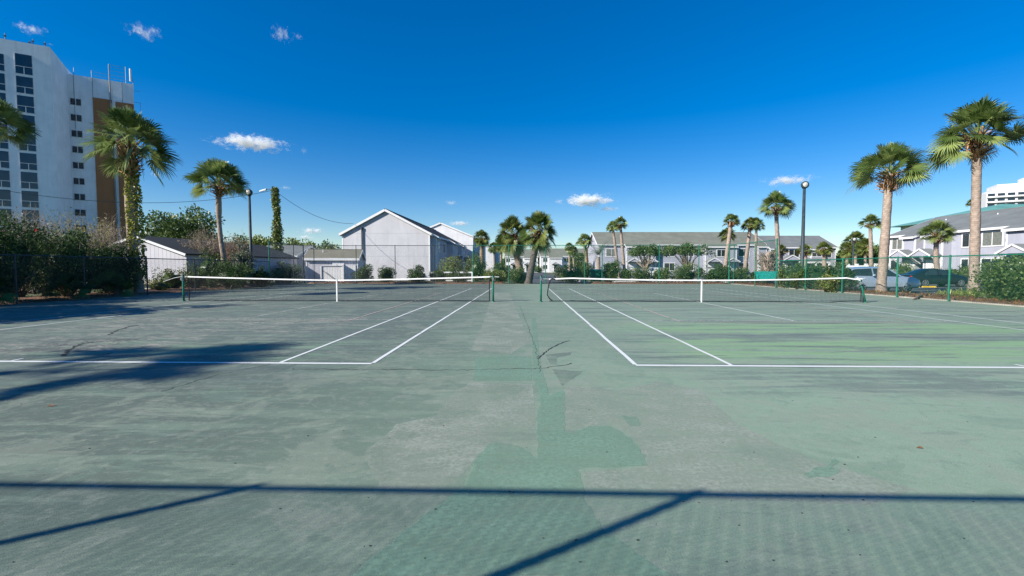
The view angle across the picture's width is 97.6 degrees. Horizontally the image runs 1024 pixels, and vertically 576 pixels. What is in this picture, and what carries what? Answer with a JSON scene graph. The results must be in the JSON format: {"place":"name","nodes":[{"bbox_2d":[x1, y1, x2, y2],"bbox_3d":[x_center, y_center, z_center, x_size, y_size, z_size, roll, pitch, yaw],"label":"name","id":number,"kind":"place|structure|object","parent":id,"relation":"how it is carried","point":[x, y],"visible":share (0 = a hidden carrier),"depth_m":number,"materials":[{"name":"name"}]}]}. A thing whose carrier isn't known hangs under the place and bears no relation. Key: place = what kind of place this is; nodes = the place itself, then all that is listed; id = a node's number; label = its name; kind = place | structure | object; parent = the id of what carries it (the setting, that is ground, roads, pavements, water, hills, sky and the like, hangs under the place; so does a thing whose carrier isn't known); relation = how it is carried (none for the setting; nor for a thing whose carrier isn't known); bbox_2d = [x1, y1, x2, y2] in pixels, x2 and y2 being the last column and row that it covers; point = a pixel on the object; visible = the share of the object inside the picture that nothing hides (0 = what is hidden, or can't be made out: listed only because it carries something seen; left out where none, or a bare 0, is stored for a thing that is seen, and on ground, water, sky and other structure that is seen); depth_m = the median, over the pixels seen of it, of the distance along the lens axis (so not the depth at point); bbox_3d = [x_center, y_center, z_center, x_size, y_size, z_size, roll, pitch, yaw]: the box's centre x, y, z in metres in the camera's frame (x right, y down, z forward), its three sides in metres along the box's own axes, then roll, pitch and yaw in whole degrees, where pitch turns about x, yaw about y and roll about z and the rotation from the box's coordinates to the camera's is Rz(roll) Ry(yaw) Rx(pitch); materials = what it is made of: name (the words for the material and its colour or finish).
{"place":"outdoors","nodes":[
{"label":"outdoors","id":0,"kind":"place"},
{"bbox_2d":[0,33,142,248],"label":"tower block","id":1,"kind":"structure","parent":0,"point":[50,95],"depth_m":69.98,"materials":[{"name":"white paint"}]},
{"bbox_2d":[0,170,10,187],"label":"window","id":2,"kind":"structure","parent":1,"relation":"in","point":[5,178],"depth_m":66.44,"materials":[{"name":"blue glass"}]},
{"bbox_2d":[0,189,11,206],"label":"window","id":3,"kind":"structure","parent":1,"relation":"in","point":[5,196],"depth_m":66.55,"materials":[{"name":"blue glass"}]},
{"bbox_2d":[14,53,32,75],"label":"window","id":4,"kind":"structure","parent":1,"relation":"in","point":[23,63],"depth_m":66.93,"materials":[{"name":"blue glass"}]},
{"bbox_2d":[15,75,33,94],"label":"window","id":5,"kind":"structure","parent":1,"relation":"in","point":[24,85],"depth_m":67.06,"materials":[{"name":"blue glass"}]},
{"bbox_2d":[16,95,34,113],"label":"window","id":6,"kind":"structure","parent":1,"relation":"in","point":[26,104],"depth_m":67.22,"materials":[{"name":"blue glass"}]},
{"bbox_2d":[19,152,37,170],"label":"window","id":7,"kind":"structure","parent":1,"relation":"in","point":[27,161],"depth_m":67.57,"materials":[{"name":"blue glass"}]},
{"bbox_2d":[20,172,38,189],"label":"window","id":8,"kind":"structure","parent":1,"relation":"in","point":[28,180],"depth_m":67.70,"materials":[{"name":"blue glass"}]},
{"bbox_2d":[21,191,39,208],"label":"window","id":9,"kind":"structure","parent":1,"relation":"in","point":[27,199],"depth_m":67.83,"materials":[{"name":"blue glass"}]},
{"bbox_2d":[304,249,365,282],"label":"garden shed","id":10,"kind":"structure","parent":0,"point":[332,264],"depth_m":44.63,"materials":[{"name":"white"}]},
{"bbox_2d":[26,273,980,295],"bbox_3d":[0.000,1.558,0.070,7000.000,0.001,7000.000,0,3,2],"label":"ground","id":11,"kind":"structure","parent":0,"point":[366,281],"depth_m":50.82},
{"bbox_2d":[0,283,292,304],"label":"mulch bed","id":12,"kind":"object","parent":11,"relation":"on","point":[36,299],"visible":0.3,"depth_m":21.95,"materials":[{"name":"brown soil"}]},
{"bbox_2d":[0,97,40,150],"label":"palm tree","id":13,"kind":"object","parent":12,"relation":"on","point":[9,116],"visible":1,"depth_m":18.14,"materials":[{"name":"green plant"}]},
{"bbox_2d":[0,209,66,297],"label":"shrub","id":14,"kind":"object","parent":12,"relation":"on","point":[12,244],"visible":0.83,"depth_m":18.39,"materials":[{"name":"green plant"}]},
{"bbox_2d":[5,205,87,295],"bbox_3d":[-22.050,-1.772,21.433,2.806,4.416,2.759,-2,3,-37],"label":"bare shrub","id":15,"kind":"object","parent":12,"relation":"on","point":[51,228],"visible":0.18,"depth_m":21.20,"materials":[{"name":"brown plant"}]},
{"bbox_2d":[26,224,114,296],"bbox_3d":[-20.848,-1.191,20.938,3.419,3.520,3.522,2,3,33],"label":"shrub","id":16,"kind":"object","parent":12,"relation":"on","point":[66,248],"visible":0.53,"depth_m":20.49,"materials":[{"name":"green plant"}]},
{"bbox_2d":[45,206,121,293],"bbox_3d":[-22.056,-1.870,22.888,3.291,4.480,3.045,0,3,2],"label":"bare shrub","id":17,"kind":"object","parent":12,"relation":"on","point":[96,236],"visible":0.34,"depth_m":23.05,"materials":[{"name":"brown plant"}]},
{"bbox_2d":[79,209,139,256],"bbox_3d":[-22.801,-2.130,25.387,3.148,4.775,2.924,0,3,2],"label":"bare shrub","id":18,"kind":"object","parent":12,"relation":"on","point":[112,237],"visible":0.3,"depth_m":25.23,"materials":[{"name":"brown plant"}]},
{"bbox_2d":[88,269,140,296],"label":"bush","id":19,"kind":"object","parent":12,"relation":"on","point":[126,292],"visible":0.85,"depth_m":21.52,"materials":[{"name":"green plant"}]},
{"bbox_2d":[89,243,145,293],"bbox_3d":[-20.685,-0.991,23.526,2.706,2.850,2.659,2,3,37],"label":"shrub","id":20,"kind":"object","parent":12,"relation":"on","point":[118,253],"visible":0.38,"depth_m":23.22,"materials":[{"name":"green plant"}]},
{"bbox_2d":[75,105,182,292],"bbox_3d":[-20.105,-4.571,23.786,4.278,10.184,4.440,2,4,44],"label":"palm tree","id":21,"kind":"object","parent":12,"relation":"on","point":[126,122],"visible":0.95,"depth_m":23.64,"materials":[{"name":"green plant"}]},
{"bbox_2d":[148,267,193,288],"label":"shrub","id":22,"kind":"object","parent":12,"relation":"on","point":[172,280],"visible":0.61,"depth_m":28.69,"materials":[{"name":"green plant"}]},
{"bbox_2d":[183,248,233,286],"bbox_3d":[-20.959,-1.351,30.950,2.880,2.922,2.806,2,4,43],"label":"shrub","id":23,"kind":"object","parent":12,"relation":"on","point":[203,264],"visible":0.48,"depth_m":30.64,"materials":[{"name":"green plant"}]},
{"bbox_2d":[181,157,250,262],"bbox_3d":[-20.674,-4.539,31.838,3.957,9.390,4.190,0,3,2],"label":"palm tree","id":24,"kind":"object","parent":12,"relation":"on","point":[226,171],"visible":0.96,"depth_m":31.55,"materials":[{"name":"green plant"}]},
{"bbox_2d":[198,259,255,288],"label":"shrub","id":25,"kind":"object","parent":12,"relation":"on","point":[229,271],"visible":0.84,"depth_m":29.17,"materials":[{"name":"green plant"}]},
{"bbox_2d":[215,233,251,265],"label":"bare shrub","id":26,"kind":"object","parent":12,"relation":"on","point":[230,250],"visible":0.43,"depth_m":33.53,"materials":[{"name":"brown plant"}]},
{"bbox_2d":[227,240,257,287],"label":"shrub","id":27,"kind":"object","parent":12,"relation":"on","point":[243,254],"visible":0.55,"depth_m":31.29,"materials":[{"name":"green plant"}]},
{"bbox_2d":[246,189,253,283],"bbox_3d":[-20.924,-4.004,35.856,0.546,7.760,0.424,0,3,2],"label":"lamp post","id":28,"kind":"object","parent":12,"relation":"on","point":[250,220],"visible":0.56,"depth_m":35.73,"materials":[{"name":"metal"}]},
{"bbox_2d":[124,203,227,241],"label":"broadleaf tree","id":29,"kind":"object","parent":11,"relation":"on","point":[180,226],"visible":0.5,"depth_m":56.08,"materials":[{"name":"green plant"}]},
{"bbox_2d":[110,235,298,288],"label":"boarded shed","id":30,"kind":"structure","parent":11,"relation":"on","point":[168,249],"depth_m":31.74,"materials":[{"name":"white wood"}]},
{"bbox_2d":[177,223,231,285],"bbox_3d":[-23.213,-2.504,34.014,3.625,4.747,3.798,0,3,2],"label":"bare shrub","id":31,"kind":"object","parent":11,"relation":"on","point":[211,247],"visible":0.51,"depth_m":33.58,"materials":[{"name":"brown plant"}]},
{"bbox_2d":[259,186,283,282],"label":"utility pole","id":32,"kind":"object","parent":11,"relation":"on","point":[277,234],"visible":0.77,"depth_m":45.53,"materials":[{"name":"green plant"}]},
{"bbox_2d":[268,263,305,282],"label":"shrub","id":33,"kind":"object","parent":11,"relation":"on","point":[296,269],"visible":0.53,"depth_m":41.19,"materials":[{"name":"green plant"}]},
{"bbox_2d":[267,245,314,280],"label":"cottage","id":34,"kind":"structure","parent":11,"relation":"on","point":[300,255],"depth_m":53.77,"materials":[{"name":"grey"}]},
{"bbox_2d":[339,209,469,280],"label":"townhouse row","id":35,"kind":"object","parent":11,"relation":"on","point":[385,227],"visible":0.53,"depth_m":53.98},
{"bbox_2d":[307,281,505,283],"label":"mulch bed","id":36,"kind":"object","parent":11,"relation":"on","point":[411,283],"visible":0.51,"depth_m":40.11,"materials":[{"name":"brown soil"}]},
{"bbox_2d":[350,264,374,281],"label":"shrub","id":37,"kind":"object","parent":36,"relation":"on","point":[367,273],"visible":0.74,"depth_m":41.01,"materials":[{"name":"green plant"}]},
{"bbox_2d":[377,265,396,281],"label":"shrub","id":38,"kind":"object","parent":36,"relation":"on","point":[386,273],"visible":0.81,"depth_m":40.97,"materials":[{"name":"green plant"}]},
{"bbox_2d":[436,254,463,281],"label":"shrub","id":39,"kind":"object","parent":11,"relation":"on","point":[459,267],"visible":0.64,"depth_m":45.50,"materials":[{"name":"green plant"}]},
{"bbox_2d":[430,222,485,274],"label":"townhouse row","id":40,"kind":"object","parent":11,"relation":"on","point":[461,237],"visible":0.12,"depth_m":85.74,"materials":[{"name":"white paint"}]},
{"bbox_2d":[462,251,486,280],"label":"shrub","id":41,"kind":"object","parent":11,"relation":"on","point":[478,270],"visible":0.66,"depth_m":49.51,"materials":[{"name":"green plant"}]},
{"bbox_2d":[473,229,490,278],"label":"palm tree","id":42,"kind":"object","parent":11,"relation":"on","point":[478,240],"visible":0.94,"depth_m":59.48,"materials":[{"name":"green plant"}]},
{"bbox_2d":[494,214,526,283],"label":"palm tree","id":43,"kind":"object","parent":11,"relation":"on","point":[510,223],"visible":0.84,"depth_m":41.86,"materials":[{"name":"green plant"}]},
{"bbox_2d":[505,249,538,271],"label":"townhouse row","id":44,"kind":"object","parent":11,"relation":"on","point":[525,257],"visible":0.34,"depth_m":157.33,"materials":[{"name":"grey"}]},
{"bbox_2d":[517,210,558,283],"bbox_3d":[2.332,-3.584,40.099,3.700,6.737,3.580,0,3,2],"label":"palm tree","id":45,"kind":"object","parent":11,"relation":"on","point":[536,219],"visible":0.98,"depth_m":39.63,"materials":[{"name":"green plant"}]},
{"bbox_2d":[538,249,587,271],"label":"townhouse row","id":46,"kind":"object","parent":11,"relation":"on","point":[557,256],"visible":0.29,"depth_m":151.72,"materials":[{"name":"grey"}]},
{"bbox_2d":[575,233,593,277],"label":"palm tree","id":47,"kind":"object","parent":11,"relation":"on","point":[587,239],"visible":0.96,"depth_m":57.58,"materials":[{"name":"green plant"}]},
{"bbox_2d":[613,216,627,268],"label":"palm tree","id":48,"kind":"object","parent":11,"relation":"on","point":[620,225],"visible":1,"depth_m":61.59,"materials":[{"name":"green plant"}]},
{"bbox_2d":[626,244,666,269],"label":"spreading tree","id":49,"kind":"object","parent":11,"relation":"on","point":[644,262],"visible":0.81,"depth_m":51.48,"materials":[{"name":"green plant"}]},
{"bbox_2d":[593,282,725,283],"bbox_3d":[13.165,-0.412,40.639,11.800,0.250,3.050,0,3,2],"label":"mulch bed","id":50,"kind":"object","parent":11,"relation":"on","point":[657,282],"visible":0.45,"depth_m":39.52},
{"bbox_2d":[631,265,651,281],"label":"shrub","id":51,"kind":"object","parent":50,"relation":"on","point":[643,274],"visible":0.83,"depth_m":42.08,"materials":[{"name":"green plant"}]},
{"bbox_2d":[669,263,702,281],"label":"shrub","id":52,"kind":"object","parent":50,"relation":"on","point":[687,273],"visible":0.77,"depth_m":41.54,"materials":[{"name":"green plant"}]},
{"bbox_2d":[697,263,740,282],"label":"shrub","id":53,"kind":"object","parent":50,"relation":"on","point":[713,275],"visible":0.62,"depth_m":41.33,"materials":[{"name":"green plant"}]},
{"bbox_2d":[587,232,768,275],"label":"townhouse row","id":54,"kind":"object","parent":11,"relation":"on","point":[662,239],"visible":0.38,"depth_m":83.87,"materials":[{"name":"grey"}]},
{"bbox_2d":[660,242,716,265],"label":"spreading tree","id":55,"kind":"object","parent":11,"relation":"on","point":[685,246],"visible":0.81,"depth_m":51.47,"materials":[{"name":"green plant"}]},
{"bbox_2d":[758,236,838,269],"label":"townhouse row","id":56,"kind":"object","parent":11,"relation":"on","point":[791,243],"visible":0.39,"depth_m":91.86,"materials":[{"name":"grey"}]},
{"bbox_2d":[814,241,833,268],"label":"palm tree","id":57,"kind":"object","parent":11,"relation":"on","point":[824,251],"visible":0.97,"depth_m":65.60,"materials":[{"name":"green plant"}]},
{"bbox_2d":[837,241,857,263],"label":"palm tree","id":58,"kind":"object","parent":11,"relation":"on","point":[846,253],"visible":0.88,"depth_m":83.45,"materials":[{"name":"green plant"}]},
{"bbox_2d":[854,238,876,264],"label":"palm tree","id":59,"kind":"object","parent":11,"relation":"on","point":[863,250],"visible":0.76,"depth_m":85.43,"materials":[{"name":"green plant"}]},
{"bbox_2d":[858,213,880,266],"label":"palm tree","id":60,"kind":"object","parent":11,"relation":"on","point":[872,220],"visible":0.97,"depth_m":61.56,"materials":[{"name":"green plant"}]},
{"bbox_2d":[730,283,1023,304],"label":"mulch bed","id":61,"kind":"object","parent":11,"relation":"on","point":[988,300],"visible":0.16,"depth_m":20.33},
{"bbox_2d":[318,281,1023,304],"bbox_3d":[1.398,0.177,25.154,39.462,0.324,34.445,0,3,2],"label":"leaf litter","id":62,"kind":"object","parent":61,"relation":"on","point":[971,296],"visible":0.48,"depth_m":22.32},
{"bbox_2d":[776,262,808,287],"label":"shrub","id":63,"kind":"object","parent":61,"relation":"on","point":[784,272],"visible":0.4,"depth_m":30.39,"materials":[{"name":"green plant"}]},
{"bbox_2d":[800,181,808,266],"bbox_3d":[21.343,-3.884,32.858,0.513,7.789,0.460,0,3,2],"label":"lamp post","id":64,"kind":"object","parent":61,"relation":"on","point":[804,185],"visible":0.73,"depth_m":32.75,"materials":[{"name":"metal"}]},
{"bbox_2d":[797,261,826,289],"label":"shrub","id":65,"kind":"object","parent":61,"relation":"on","point":[813,272],"visible":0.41,"depth_m":28.09,"materials":[{"name":"green plant"}]},
{"bbox_2d":[815,274,840,292],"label":"shrub","id":66,"kind":"object","parent":61,"relation":"on","point":[828,285],"visible":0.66,"depth_m":25.36,"materials":[{"name":"green plant"}]},
{"bbox_2d":[821,261,858,291],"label":"shrub","id":67,"kind":"object","parent":61,"relation":"on","point":[828,272],"visible":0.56,"depth_m":25.64,"materials":[{"name":"green plant"}]},
{"bbox_2d":[843,141,932,291],"bbox_3d":[20.825,-3.831,24.870,3.997,8.607,3.752,2,3,31],"label":"palm tree","id":68,"kind":"object","parent":61,"relation":"on","point":[886,155],"visible":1,"depth_m":24.62,"materials":[{"name":"green plant"}]},
{"bbox_2d":[922,93,1023,296],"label":"palm tree","id":69,"kind":"object","parent":61,"relation":"on","point":[980,144],"visible":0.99,"depth_m":23.08,"materials":[{"name":"green plant"}]},
{"bbox_2d":[964,253,1023,300],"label":"shrub","id":70,"kind":"object","parent":61,"relation":"on","point":[995,278],"visible":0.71,"depth_m":18.43,"materials":[{"name":"green plant"}]},
{"bbox_2d":[737,284,1023,306],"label":"concrete edging","id":71,"kind":"object","parent":11,"relation":"on","point":[909,297],"visible":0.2,"depth_m":19.83,"materials":[{"name":"white concrete"}]},
{"bbox_2d":[889,206,1023,282],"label":"townhouse row","id":72,"kind":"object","parent":11,"relation":"on","point":[1002,231],"visible":0.51,"depth_m":48.79,"materials":[{"name":"grey paint"}]},
{"bbox_2d":[981,230,1003,246],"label":"window","id":73,"kind":"structure","parent":72,"relation":"in","point":[988,238],"depth_m":45.20,"materials":[{"name":"white glass"}]},
{"bbox_2d":[981,178,1023,207],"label":"hotel","id":74,"kind":"structure","parent":11,"relation":"on","point":[1013,193],"depth_m":256.53,"materials":[{"name":"white paint"}]},
{"bbox_2d":[0,284,1023,575],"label":"court","id":75,"kind":"object","parent":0,"point":[222,462],"visible":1,"depth_m":3.86,"materials":[{"name":"green concrete"}]},
{"bbox_2d":[0,276,19,304],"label":"bush","id":76,"kind":"object","parent":75,"relation":"on","point":[8,297],"visible":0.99,"depth_m":16.66,"materials":[{"name":"green plant"}]},
{"bbox_2d":[38,271,98,300],"bbox_3d":[-19.400,-0.135,19.617,1.966,1.301,2.213,-1,3,-27],"label":"bush","id":77,"kind":"object","parent":75,"relation":"on","point":[69,283],"visible":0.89,"depth_m":19.36,"materials":[{"name":"green plant"}]},
{"bbox_2d":[0,254,268,303],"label":"chain link fence","id":78,"kind":"object","parent":75,"relation":"on","point":[71,277],"visible":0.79,"depth_m":20.89,"materials":[{"name":"metal"}]},
{"bbox_2d":[180,275,185,300],"bbox_3d":[-13.761,0.018,18.733,0.145,1.130,0.222,-1,3,-13],"label":"net post","id":79,"kind":"object","parent":75,"relation":"on","point":[183,290],"visible":0.94,"depth_m":18.74,"materials":[{"name":"green metal"}]},
{"bbox_2d":[163,276,489,301],"bbox_3d":[-7.574,0.030,18.594,14.103,1.059,0.052,0,3,2],"label":"tennis net","id":80,"kind":"object","parent":79,"relation":"attached to","point":[343,283],"visible":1,"depth_m":18.59,"materials":[{"name":"black fabric"}]},
{"bbox_2d":[249,265,278,286],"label":"shrub","id":81,"kind":"object","parent":75,"relation":"on","point":[262,273],"visible":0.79,"depth_m":32.21,"materials":[{"name":"green plant"}]},
{"bbox_2d":[268,241,472,284],"bbox_3d":[-11.044,-1.971,36.816,15.119,3.510,5.434,0,3,2],"label":"chain link fence","id":82,"kind":"object","parent":75,"relation":"on","point":[303,251],"visible":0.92,"depth_m":39.40,"materials":[{"name":"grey metal"}]},
{"bbox_2d":[368,382,534,488],"bbox_3d":[-0.434,1.213,4.155,1.317,0.001,2.672,0,3,2],"label":"court patch","id":83,"kind":"object","parent":75,"relation":"on","point":[427,444],"visible":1,"depth_m":3.79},
{"bbox_2d":[472,292,525,351],"bbox_3d":[-0.342,0.662,16.307,1.069,0.001,18.213,0,3,-1],"label":"court patch","id":84,"kind":"object","parent":75,"relation":"on","point":[493,342],"visible":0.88,"depth_m":9.99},
{"bbox_2d":[473,356,531,380],"bbox_3d":[-0.147,1.112,6.343,0.868,0.001,1.624,0,3,2],"label":"court patch","id":85,"kind":"object","parent":75,"relation":"on","point":[525,373],"visible":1,"depth_m":6.10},
{"bbox_2d":[353,318,669,575],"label":"court patch","id":86,"kind":"object","parent":75,"relation":"on","point":[429,565],"visible":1,"depth_m":2.50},
{"bbox_2d":[0,288,1023,367],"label":"court line","id":87,"kind":"object","parent":75,"relation":"on","point":[594,328],"visible":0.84,"depth_m":6.68,"materials":[{"name":"white paint"}]},
{"bbox_2d":[124,292,923,322],"bbox_3d":[0.208,0.563,18.396,20.959,0.001,13.490,0,3,2],"label":"pickleball line","id":88,"kind":"object","parent":75,"relation":"on","point":[599,293],"visible":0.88,"depth_m":14.97,"materials":[{"name":"paint"}]},
{"bbox_2d":[473,238,777,287],"bbox_3d":[7.755,-1.902,35.303,22.633,3.510,7.406,0,3,2],"label":"chain link fence","id":89,"kind":"object","parent":75,"relation":"on","point":[729,263],"visible":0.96,"depth_m":38.81,"materials":[{"name":"green metal"}]},
{"bbox_2d":[564,383,914,504],"bbox_3d":[1.529,1.215,4.091,2.120,0.001,2.882,0,3,2],"label":"court patch","id":90,"kind":"object","parent":75,"relation":"on","point":[877,495],"visible":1,"depth_m":3.05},
{"bbox_2d":[804,467,839,477],"bbox_3d":[2.124,1.260,3.069,0.344,0.001,0.126,-2,3,-31],"label":"court patch","id":91,"kind":"object","parent":90,"relation":"on","point":[821,472],"visible":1,"depth_m":3.06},
{"bbox_2d":[857,278,867,302],"bbox_3d":[14.048,0.108,17.945,0.454,1.041,0.187,0,3,-4],"label":"net post","id":92,"kind":"object","parent":75,"relation":"on","point":[862,284],"visible":0.94,"depth_m":17.95,"materials":[{"name":"green metal"}]},
{"bbox_2d":[547,277,863,302],"bbox_3d":[7.676,0.081,18.153,12.972,1.038,0.067,0,3,2],"label":"tennis net","id":93,"kind":"object","parent":92,"relation":"attached to","point":[709,290],"visible":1,"depth_m":18.14,"materials":[{"name":"black fabric"}]},
{"bbox_2d":[777,253,1023,305],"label":"chain link fence","id":94,"kind":"object","parent":75,"relation":"on","point":[948,295],"visible":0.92,"depth_m":20.16,"materials":[{"name":"green metal"}]},
{"bbox_2d":[0,0,1023,258],"label":"sky","id":95,"kind":"structure","parent":0,"point":[467,116],"materials":[{"name":"blue"}]},
{"bbox_2d":[509,273,998,297],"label":"road","id":96,"kind":"structure","parent":0,"point":[932,290],"depth_m":38.37,"materials":[{"name":"grey asphalt"}]},
{"bbox_2d":[506,266,525,283],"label":"shrub","id":97,"kind":"object","parent":96,"relation":"on","point":[516,276],"visible":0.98,"depth_m":40.97,"materials":[{"name":"green plant"}]},
{"bbox_2d":[558,264,582,282],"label":"shrub","id":98,"kind":"object","parent":96,"relation":"on","point":[570,273],"visible":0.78,"depth_m":42.60,"materials":[{"name":"green plant"}]},
{"bbox_2d":[722,213,739,266],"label":"palm tree","id":99,"kind":"object","parent":96,"relation":"on","point":[731,222],"visible":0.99,"depth_m":59.56,"materials":[{"name":"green plant"}]},
{"bbox_2d":[740,217,761,271],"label":"palm tree","id":100,"kind":"object","parent":96,"relation":"on","point":[755,225],"visible":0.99,"depth_m":60.55,"materials":[{"name":"green plant"}]},
{"bbox_2d":[757,249,779,283],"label":"shaggy palm trunk","id":101,"kind":"object","parent":96,"relation":"on","point":[769,263],"visible":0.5,"depth_m":41.53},
{"bbox_2d":[756,190,797,282],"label":"palm tree","id":102,"kind":"object","parent":96,"relation":"on","point":[776,197],"visible":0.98,"depth_m":43.58,"materials":[{"name":"green plant"}]},
{"bbox_2d":[845,267,920,291],"bbox_3d":[22.877,-0.558,28.385,4.550,1.590,2.218,0,3,3],"label":"parked car","id":103,"kind":"object","parent":96,"relation":"on","point":[908,286],"visible":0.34,"depth_m":27.50,"materials":[{"name":"silver metal"}]},
{"bbox_2d":[900,268,967,286],"bbox_3d":[33.953,-0.853,36.116,4.700,1.480,2.160,0,3,2],"label":"parked car","id":104,"kind":"object","parent":96,"relation":"on","point":[944,281],"visible":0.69,"depth_m":35.27,"materials":[{"name":"black paint"}]},
{"bbox_2d":[915,219,957,268],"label":"palm tree","id":105,"kind":"object","parent":96,"relation":"on","point":[949,232],"visible":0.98,"depth_m":40.71,"materials":[{"name":"green plant"}]},
{"bbox_2d":[891,204,1023,229],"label":"roof","id":106,"kind":"structure","parent":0,"point":[988,208],"depth_m":111.39,"materials":[{"name":"metal"}]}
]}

